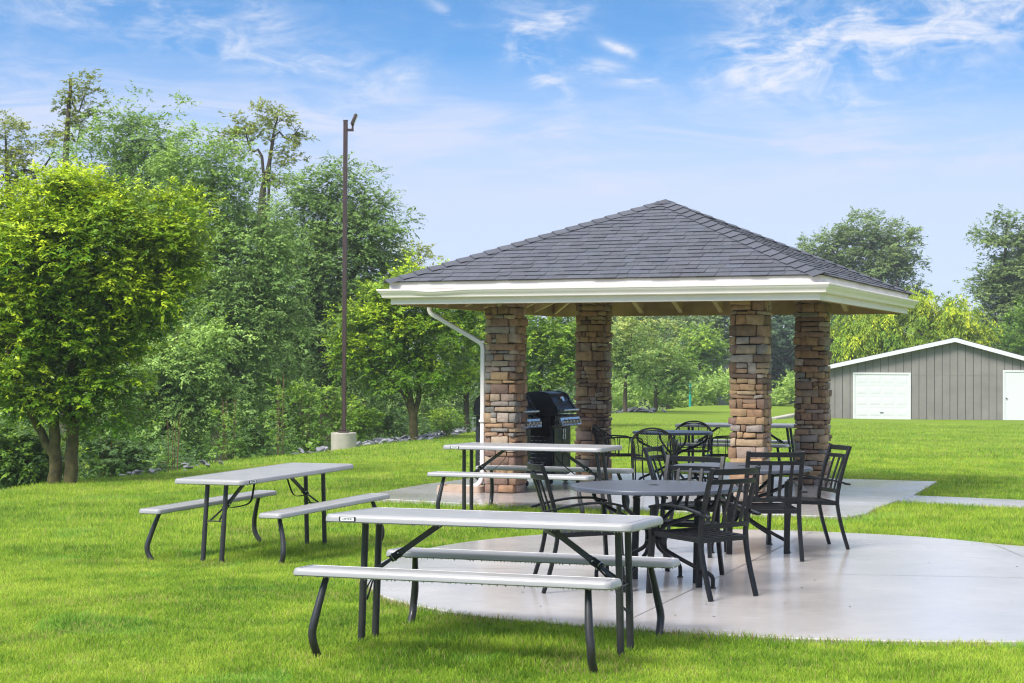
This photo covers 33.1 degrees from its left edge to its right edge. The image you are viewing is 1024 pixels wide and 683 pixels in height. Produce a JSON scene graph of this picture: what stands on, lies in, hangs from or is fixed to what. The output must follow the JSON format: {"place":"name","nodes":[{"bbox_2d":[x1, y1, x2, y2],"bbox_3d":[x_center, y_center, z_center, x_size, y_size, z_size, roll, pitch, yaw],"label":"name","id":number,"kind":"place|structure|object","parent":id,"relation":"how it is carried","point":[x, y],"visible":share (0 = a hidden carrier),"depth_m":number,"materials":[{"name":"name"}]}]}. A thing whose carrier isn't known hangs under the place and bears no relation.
{"place":"outdoors","nodes":[
{"label":"outdoors","id":0,"kind":"place"},
{"bbox_2d":[0,371,1023,682],"bbox_3d":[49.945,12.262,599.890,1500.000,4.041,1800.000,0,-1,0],"label":"ground","id":1,"kind":"structure","parent":0,"point":[716,413],"depth_m":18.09,"materials":[{"name":"green plant"}]},
{"bbox_2d":[0,109,75,418],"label":"locust tree","id":2,"kind":"object","parent":1,"relation":"on","point":[9,154],"visible":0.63,"depth_m":63.96,"materials":[{"name":"green plant"}]},
{"bbox_2d":[14,427,94,483],"bbox_3d":[-7.814,2.014,28.841,1.488,1.231,1.414,0,-1,38],"label":"shrub","id":3,"kind":"object","parent":1,"relation":"on","point":[62,443],"visible":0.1,"depth_m":28.90,"materials":[{"name":"green plant"}]},
{"bbox_2d":[0,414,112,486],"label":"shrub","id":4,"kind":"object","parent":1,"relation":"on","point":[28,442],"visible":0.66,"depth_m":28.15,"materials":[{"name":"green plant"}]},
{"bbox_2d":[39,68,111,449],"bbox_3d":[-15.828,-1.847,62.094,2.672,16.125,1.647,0,-1,0],"label":"dead topped tree","id":5,"kind":"object","parent":1,"relation":"on","point":[68,123],"visible":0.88,"depth_m":62.07,"materials":[{"name":"green plant"}]},
{"bbox_2d":[0,154,234,483],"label":"pear tree","id":6,"kind":"object","parent":1,"relation":"on","point":[63,240],"visible":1,"depth_m":26.55,"materials":[{"name":"green plant"}]},
{"bbox_2d":[78,417,161,478],"bbox_3d":[-7.559,2.021,32.352,1.889,1.403,1.925,0,-1,0],"label":"shrub","id":7,"kind":"object","parent":1,"relation":"on","point":[115,466],"visible":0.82,"depth_m":32.27,"materials":[{"name":"green plant"}]},
{"bbox_2d":[40,80,225,452],"bbox_3d":[-12.211,-1.185,56.076,5.542,14.729,4.885,0,-1,28],"label":"elm tree","id":8,"kind":"object","parent":1,"relation":"on","point":[127,162],"visible":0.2,"depth_m":55.62,"materials":[{"name":"green plant"}]},
{"bbox_2d":[141,412,185,472],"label":"leggy shrub","id":9,"kind":"object","parent":1,"relation":"on","point":[170,461],"visible":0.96,"depth_m":31.48,"materials":[{"name":"green plant"}]},
{"bbox_2d":[84,314,258,469],"bbox_3d":[-8.229,1.943,41.014,4.680,5.235,3.128,0,-1,0],"label":"shrub","id":10,"kind":"object","parent":1,"relation":"on","point":[173,388],"visible":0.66,"depth_m":40.65,"materials":[{"name":"plant"}]},
{"bbox_2d":[116,118,320,461],"bbox_3d":[-8.521,-0.472,49.041,6.296,11.696,5.126,0,-1,0],"label":"elm tree","id":11,"kind":"object","parent":1,"relation":"on","point":[230,293],"visible":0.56,"depth_m":48.50,"materials":[{"name":"green plant"}]},
{"bbox_2d":[206,400,254,461],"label":"leggy shrub","id":12,"kind":"object","parent":1,"relation":"on","point":[233,442],"visible":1,"depth_m":34.39,"materials":[{"name":"green plant"}]},
{"bbox_2d":[0,406,475,491],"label":"bank ground cover","id":13,"kind":"object","parent":1,"relation":"on","point":[192,456],"visible":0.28,"depth_m":34.27,"materials":[{"name":"green plant"}]},
{"bbox_2d":[207,403,296,459],"bbox_3d":[-5.692,2.119,37.890,1.853,1.526,1.513,1,-1,-43],"label":"shrub","id":14,"kind":"object","parent":1,"relation":"on","point":[261,439],"visible":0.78,"depth_m":37.84,"materials":[{"name":"green plant"}]},
{"bbox_2d":[139,463,389,562],"bbox_3d":[-2.237,1.577,15.807,1.533,0.780,1.855,-1,0,27],"label":"picnic table","id":15,"kind":"object","parent":1,"relation":"on","point":[241,478],"visible":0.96,"depth_m":15.46,"materials":[{"name":"grey plastic"}]},
{"bbox_2d":[215,96,319,431],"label":"locust tree","id":16,"kind":"object","parent":1,"relation":"on","point":[296,135],"visible":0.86,"depth_m":72.04,"materials":[{"name":"green plant"}]},
{"bbox_2d":[248,374,305,455],"bbox_3d":[-4.984,1.579,36.956,1.128,1.749,1.055,0,-1,34],"label":"sapling","id":17,"kind":"object","parent":1,"relation":"on","point":[275,430],"visible":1,"depth_m":36.91,"materials":[{"name":"green plant"}]},
{"bbox_2d":[0,186,554,461],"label":"bank woodland","id":18,"kind":"object","parent":1,"relation":"on","point":[459,404],"depth_m":75.32,"materials":[{"name":"green plant"}]},
{"bbox_2d":[256,377,337,452],"bbox_3d":[-5.029,1.841,40.459,1.945,2.010,1.251,0,-1,0],"label":"shrub","id":19,"kind":"object","parent":1,"relation":"on","point":[292,398],"visible":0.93,"depth_m":40.38,"materials":[{"name":"green plant"}]},
{"bbox_2d":[297,418,330,451],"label":"shrub","id":20,"kind":"object","parent":1,"relation":"on","point":[316,435],"visible":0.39,"depth_m":40.91,"materials":[{"name":"green plant"}]},
{"bbox_2d":[233,323,423,451],"bbox_3d":[-7.393,2.213,63.729,8.584,8.090,4.944,0,-1,0],"label":"shrub","id":21,"kind":"object","parent":1,"relation":"on","point":[368,403],"visible":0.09,"depth_m":63.57,"materials":[{"name":"green plant"}]},
{"bbox_2d":[303,378,365,449],"bbox_3d":[-4.452,1.849,42.938,1.709,1.871,1.454,0,-1,0],"label":"shrub","id":22,"kind":"object","parent":1,"relation":"on","point":[328,412],"visible":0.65,"depth_m":42.86,"materials":[{"name":"green plant"}]},
{"bbox_2d":[245,150,425,450],"bbox_3d":[-6.038,-0.530,56.935,6.457,11.707,4.440,0,-1,0],"label":"elm tree","id":23,"kind":"object","parent":1,"relation":"on","point":[365,252],"visible":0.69,"depth_m":56.52,"materials":[{"name":"green plant"}]},
{"bbox_2d":[331,113,357,450],"bbox_3d":[-3.894,-1.266,40.021,0.590,8.076,0.590,0,-1,0],"label":"light pole","id":24,"kind":"object","parent":1,"relation":"on","point":[342,438],"visible":0.93,"depth_m":39.97,"materials":[{"name":"brown painted metal"},{"name":"concrete"}]},
{"bbox_2d":[336,395,386,441],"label":"shrub","id":25,"kind":"object","parent":1,"relation":"on","point":[358,429],"visible":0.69,"depth_m":44.29,"materials":[{"name":"green plant"}]},
{"bbox_2d":[119,407,665,475],"bbox_3d":[-0.555,2.879,55.840,2.556,0.666,55.222,0,-1,14],"label":"slate rubble","id":26,"kind":"object","parent":1,"relation":"on","point":[427,436],"visible":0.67,"depth_m":44.08,"materials":[{"name":"grey stone"}]},
{"bbox_2d":[360,399,429,444],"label":"shrub","id":27,"kind":"object","parent":1,"relation":"on","point":[389,416],"visible":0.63,"depth_m":49.83,"materials":[{"name":"green plant"}]},
{"bbox_2d":[318,246,487,439],"bbox_3d":[-2.839,0.123,45.871,4.771,5.313,3.263,0,-1,0],"label":"pear tree","id":28,"kind":"object","parent":1,"relation":"on","point":[407,330],"visible":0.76,"depth_m":45.64,"materials":[{"name":"green plant"}]},
{"bbox_2d":[375,237,442,434],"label":"locust tree","id":29,"kind":"object","parent":1,"relation":"on","point":[418,249],"visible":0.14,"depth_m":77.98,"materials":[{"name":"green plant"}]},
{"bbox_2d":[396,383,471,436],"bbox_3d":[-2.759,2.347,55.983,2.517,1.997,2.394,0,-1,39],"label":"shrub","id":30,"kind":"object","parent":1,"relation":"on","point":[427,407],"visible":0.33,"depth_m":55.73,"materials":[{"name":"green plant"}]},
{"bbox_2d":[425,406,471,435],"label":"shrub","id":31,"kind":"object","parent":1,"relation":"on","point":[447,425],"visible":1,"depth_m":48.72,"materials":[{"name":"green plant"}]},
{"bbox_2d":[470,417,475,427],"bbox_3d":[-0.898,3.010,57.944,1.050,0.900,0.860,0,-1,-11],"label":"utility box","id":32,"kind":"object","parent":1,"relation":"on","point":[472,422],"visible":0.12,"depth_m":57.51,"materials":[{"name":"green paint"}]},
{"bbox_2d":[423,308,534,429],"bbox_3d":[-1.013,0.610,52.979,3.971,4.705,3.090,0,-1,0],"label":"pear tree","id":33,"kind":"object","parent":1,"relation":"on","point":[466,396],"visible":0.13,"depth_m":52.76,"materials":[{"name":"green plant"}]},
{"bbox_2d":[293,507,679,673],"bbox_3d":[-0.104,1.399,10.001,1.855,0.780,1.533,0,-2,19],"label":"picnic table","id":34,"kind":"object","parent":1,"relation":"on","point":[552,523],"visible":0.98,"depth_m":9.80,"materials":[{"name":"grey plastic"}]},
{"bbox_2d":[427,442,633,514],"bbox_3d":[0.224,1.521,18.825,1.855,0.776,1.533,0,-1,23],"label":"picnic table","id":35,"kind":"object","parent":1,"relation":"on","point":[563,449],"visible":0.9,"depth_m":18.61,"materials":[{"name":"grey plastic"}]},
{"bbox_2d":[467,313,616,397],"bbox_3d":[0.807,0.498,57.994,5.633,5.342,3.699,0,-1,0],"label":"cherry tree","id":36,"kind":"object","parent":1,"relation":"on","point":[541,341],"visible":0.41,"depth_m":57.45,"materials":[{"name":"green plant"}]},
{"bbox_2d":[544,316,639,394],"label":"woodland tree","id":37,"kind":"object","parent":1,"relation":"on","point":[615,317],"visible":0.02,"depth_m":119.42,"materials":[{"name":"green plant"}]},
{"bbox_2d":[609,316,680,411],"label":"maple tree","id":38,"kind":"object","parent":1,"relation":"on","point":[627,348],"visible":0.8,"depth_m":79.86,"materials":[{"name":"green plant"}]},
{"bbox_2d":[612,316,684,406],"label":"woodland tree","id":39,"kind":"object","parent":1,"relation":"on","point":[653,318],"visible":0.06,"depth_m":131.61,"materials":[{"name":"green plant"}]},
{"bbox_2d":[377,472,936,518],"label":"pavilion slab","id":40,"kind":"structure","parent":1,"relation":"on","point":[859,492],"depth_m":21.28,"materials":[{"name":"concrete"}]},
{"bbox_2d":[437,484,484,492],"bbox_3d":[-0.631,1.865,21.852,0.620,0.075,0.300,0,-1,23],"label":"splash block","id":41,"kind":"object","parent":40,"relation":"on","point":[458,488],"depth_m":21.73,"materials":[{"name":"beige concrete"}]},
{"bbox_2d":[473,394,541,486],"bbox_3d":[0.026,1.289,22.666,0.718,1.255,1.086,0,-1,23],"label":"gas grill","id":42,"kind":"object","parent":40,"relation":"on","point":[534,422],"visible":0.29,"depth_m":22.40,"materials":[{"name":"black metal"}]},
{"bbox_2d":[524,429,530,473],"bbox_3d":[0.200,1.461,22.575,0.054,0.620,0.300,0,-1,23],"label":"door","id":43,"kind":"structure","parent":42,"relation":"in","point":[528,431],"depth_m":22.65,"materials":[{"name":"metal"}]},
{"bbox_2d":[526,391,580,483],"bbox_3d":[0.586,1.306,23.655,0.718,1.255,1.086,0,-1,23],"label":"gas grill","id":44,"kind":"object","parent":40,"relation":"on","point":[551,407],"visible":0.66,"depth_m":23.21,"materials":[{"name":"black metal"}]},
{"bbox_2d":[553,427,563,473],"bbox_3d":[0.628,1.473,23.285,0.054,0.620,0.300,0,-1,23],"label":"door","id":45,"kind":"structure","parent":44,"relation":"in","point":[557,432],"depth_m":23.25,"materials":[{"name":"metal"}]},
{"bbox_2d":[562,426,570,472],"bbox_3d":[0.760,1.477,23.565,0.054,0.620,0.300,0,-1,23],"label":"door","id":46,"kind":"structure","parent":44,"relation":"in","point":[567,430],"depth_m":23.57,"materials":[{"name":"metal"}]},
{"bbox_2d":[592,424,644,480],"bbox_3d":[1.385,1.506,22.723,0.656,0.839,0.610,0,-1,-12],"label":"chair","id":47,"kind":"object","parent":40,"relation":"on","point":[608,454],"visible":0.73,"depth_m":22.52,"materials":[{"name":"black metal"}]},
{"bbox_2d":[376,199,918,502],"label":"pavilion","id":48,"kind":"structure","parent":40,"relation":"on","point":[665,257],"depth_m":21.31,"materials":[{"name":"stone"}]},
{"bbox_2d":[630,427,677,479],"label":"chair","id":49,"kind":"object","parent":40,"relation":"on","point":[635,457],"visible":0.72,"depth_m":21.47,"materials":[{"name":"black metal"}]},
{"bbox_2d":[632,430,712,481],"bbox_3d":[2.163,1.569,23.180,1.080,0.731,1.080,0,-1,-15],"label":"round table","id":50,"kind":"object","parent":40,"relation":"on","point":[686,432],"visible":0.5,"depth_m":23.07,"materials":[{"name":"black paint"}]},
{"bbox_2d":[669,420,712,479],"bbox_3d":[2.501,1.529,23.970,0.610,0.839,0.656,0,-1,12],"label":"chair","id":51,"kind":"object","parent":40,"relation":"on","point":[708,445],"visible":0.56,"depth_m":24.20,"materials":[{"name":"black metal"}]},
{"bbox_2d":[702,435,730,479],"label":"chair","id":52,"kind":"object","parent":40,"relation":"on","point":[727,437],"visible":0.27,"depth_m":22.55,"materials":[{"name":"black metal"}]},
{"bbox_2d":[611,317,722,410],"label":"maple tree","id":53,"kind":"object","parent":1,"relation":"on","point":[676,373],"visible":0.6,"depth_m":84.67,"materials":[{"name":"green plant"}]},
{"bbox_2d":[642,316,706,409],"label":"woodland tree","id":54,"kind":"object","parent":1,"relation":"on","point":[674,335],"visible":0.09,"depth_m":136.47,"materials":[{"name":"green plant"}]},
{"bbox_2d":[689,382,691,406],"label":"marker post","id":55,"kind":"object","parent":1,"relation":"on","point":[690,398],"visible":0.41,"depth_m":97.91,"materials":[{"name":"teal plastic"}]},
{"bbox_2d":[668,322,729,405],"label":"bushy tree","id":56,"kind":"object","parent":1,"relation":"on","point":[694,356],"visible":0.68,"depth_m":108.77,"materials":[{"name":"green plant"}]},
{"bbox_2d":[609,363,795,409],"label":"tall weeds","id":57,"kind":"object","parent":1,"relation":"on","point":[780,396],"visible":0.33,"depth_m":102.15,"materials":[{"name":"green plant"}]},
{"bbox_2d":[662,315,776,372],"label":"woodland tree","id":58,"kind":"object","parent":1,"relation":"on","point":[718,320],"visible":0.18,"depth_m":127.25,"materials":[{"name":"green plant"}]},
{"bbox_2d":[463,308,995,413],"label":"woodland","id":59,"kind":"object","parent":1,"relation":"on","point":[573,401],"visible":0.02,"depth_m":144.99,"materials":[{"name":"green plant"}]},
{"bbox_2d":[668,422,794,476],"bbox_3d":[3.492,1.653,26.443,1.855,0.780,1.533,-1,-1,23],"label":"picnic table","id":60,"kind":"object","parent":1,"relation":"on","point":[788,443],"visible":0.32,"depth_m":26.20,"materials":[{"name":"grey metal"}]},
{"bbox_2d":[696,359,771,404],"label":"tree","id":61,"kind":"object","parent":1,"relation":"on","point":[721,401],"depth_m":112.10,"materials":[{"name":"green plant"}]},
{"bbox_2d":[768,315,795,403],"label":"woodland tree","id":62,"kind":"object","parent":1,"relation":"on","point":[782,346],"visible":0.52,"depth_m":130.59,"materials":[{"name":"green plant"}]},
{"bbox_2d":[772,413,794,418],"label":"kerb","id":63,"kind":"structure","parent":1,"relation":"on","point":[785,416],"depth_m":77.34,"materials":[{"name":"concrete"}]},
{"bbox_2d":[787,314,863,363],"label":"woodland tree","id":64,"kind":"object","parent":1,"relation":"on","point":[832,339],"visible":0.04,"depth_m":123.66,"materials":[{"name":"green plant"}]},
{"bbox_2d":[795,205,933,298],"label":"oak tree","id":65,"kind":"object","parent":1,"relation":"on","point":[886,259],"visible":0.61,"depth_m":133.28,"materials":[{"name":"green plant"}]},
{"bbox_2d":[830,285,1002,363],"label":"weeping tree","id":66,"kind":"object","parent":1,"relation":"on","point":[864,335],"visible":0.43,"depth_m":94.45,"materials":[{"name":"green plant"}]},
{"bbox_2d":[828,337,1023,419],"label":"garage","id":67,"kind":"structure","parent":1,"relation":"on","point":[954,378],"depth_m":81.15,"materials":[{"name":"grey metal"}]},
{"bbox_2d":[855,374,908,418],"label":"overhead door","id":68,"kind":"structure","parent":67,"relation":"in","point":[877,396],"depth_m":81.64,"materials":[{"name":"white paint"}]},
{"bbox_2d":[1005,372,1023,419],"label":"entry door","id":69,"kind":"structure","parent":67,"relation":"in","point":[1014,381],"depth_m":80.37,"materials":[{"name":"white paint"}]},
{"bbox_2d":[899,495,1023,507],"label":"walkway","id":70,"kind":"structure","parent":1,"relation":"on","point":[985,501],"depth_m":20.87,"materials":[{"name":"concrete"}]},
{"bbox_2d":[952,204,1023,355],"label":"ivy clad tree","id":71,"kind":"object","parent":1,"relation":"on","point":[1004,281],"visible":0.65,"depth_m":111.52,"materials":[{"name":"green plant"}]},
{"bbox_2d":[988,295,1023,354],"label":"bushy tree","id":72,"kind":"object","parent":1,"relation":"on","point":[1016,342],"visible":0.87,"depth_m":99.66,"materials":[{"name":"green plant"}]},
{"bbox_2d":[0,0,1023,369],"label":"sky","id":73,"kind":"structure","parent":0,"point":[503,122],"materials":[{"name":"blue"}]},
{"bbox_2d":[367,529,1023,645],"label":"patio","id":74,"kind":"structure","parent":0,"point":[899,596],"depth_m":12.33,"materials":[{"name":"concrete"}]},
{"bbox_2d":[527,460,625,593],"bbox_3d":[0.440,1.330,12.452,0.659,0.919,0.556,0,-1,-10],"label":"patio chair","id":75,"kind":"object","parent":74,"relation":"on","point":[532,467],"visible":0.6,"depth_m":12.24,"materials":[{"name":"black paint"}]},
{"bbox_2d":[570,480,737,588],"bbox_3d":[1.049,1.425,12.726,1.240,0.736,1.240,0,-1,30],"label":"round table","id":76,"kind":"object","parent":74,"relation":"on","point":[679,488],"visible":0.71,"depth_m":12.58,"materials":[{"name":"black paint"}]},
{"bbox_2d":[632,455,725,582],"bbox_3d":[1.301,1.344,13.179,0.556,0.919,0.659,0,-1,29],"label":"patio chair","id":77,"kind":"object","parent":74,"relation":"on","point":[685,523],"visible":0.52,"depth_m":13.28,"materials":[{"name":"black paint"}]},
{"bbox_2d":[642,445,726,557],"bbox_3d":[1.476,1.368,14.849,0.659,0.919,0.556,0,-1,23],"label":"patio chair","id":78,"kind":"object","parent":74,"relation":"on","point":[646,450],"visible":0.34,"depth_m":14.95,"materials":[{"name":"black paint"}]},
{"bbox_2d":[398,566,983,576],"bbox_3d":[2.893,1.807,13.315,7.648,0.001,0.037,0,-1,6],"label":"patio joint","id":79,"kind":"object","parent":74,"relation":"on","point":[754,572],"visible":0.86,"depth_m":13.43,"materials":[{"name":"concrete"}]},
{"bbox_2d":[646,466,760,601],"bbox_3d":[1.374,1.330,12.134,0.556,0.919,0.659,1,-1,-40],"label":"patio chair","id":80,"kind":"object","parent":74,"relation":"on","point":[701,534],"visible":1,"depth_m":12.03,"materials":[{"name":"black paint"}]},
{"bbox_2d":[624,531,812,621],"bbox_3d":[1.792,1.808,13.741,0.009,0.001,6.585,0,-1,20],"label":"patio joint","id":81,"kind":"object","parent":74,"relation":"on","point":[715,577],"visible":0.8,"depth_m":12.92,"materials":[{"name":"concrete"}]},
{"bbox_2d":[676,462,812,552],"bbox_3d":[2.033,1.464,15.231,1.240,0.736,1.240,0,-1,40],"label":"round table","id":82,"kind":"object","parent":74,"relation":"on","point":[763,470],"visible":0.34,"depth_m":15.12,"materials":[{"name":"black paint"}]},
{"bbox_2d":[726,451,807,560],"bbox_3d":[2.148,1.366,14.471,0.556,0.919,0.659,0,-1,-6],"label":"patio chair","id":83,"kind":"object","parent":74,"relation":"on","point":[786,508],"visible":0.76,"depth_m":14.28,"materials":[{"name":"black paint"}]},
{"bbox_2d":[766,443,851,549],"bbox_3d":[2.675,1.381,15.380,0.659,0.919,0.556,0,-1,-10],"label":"patio chair","id":84,"kind":"object","parent":74,"relation":"on","point":[818,500],"visible":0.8,"depth_m":15.46,"materials":[{"name":"black paint"}]}
]}

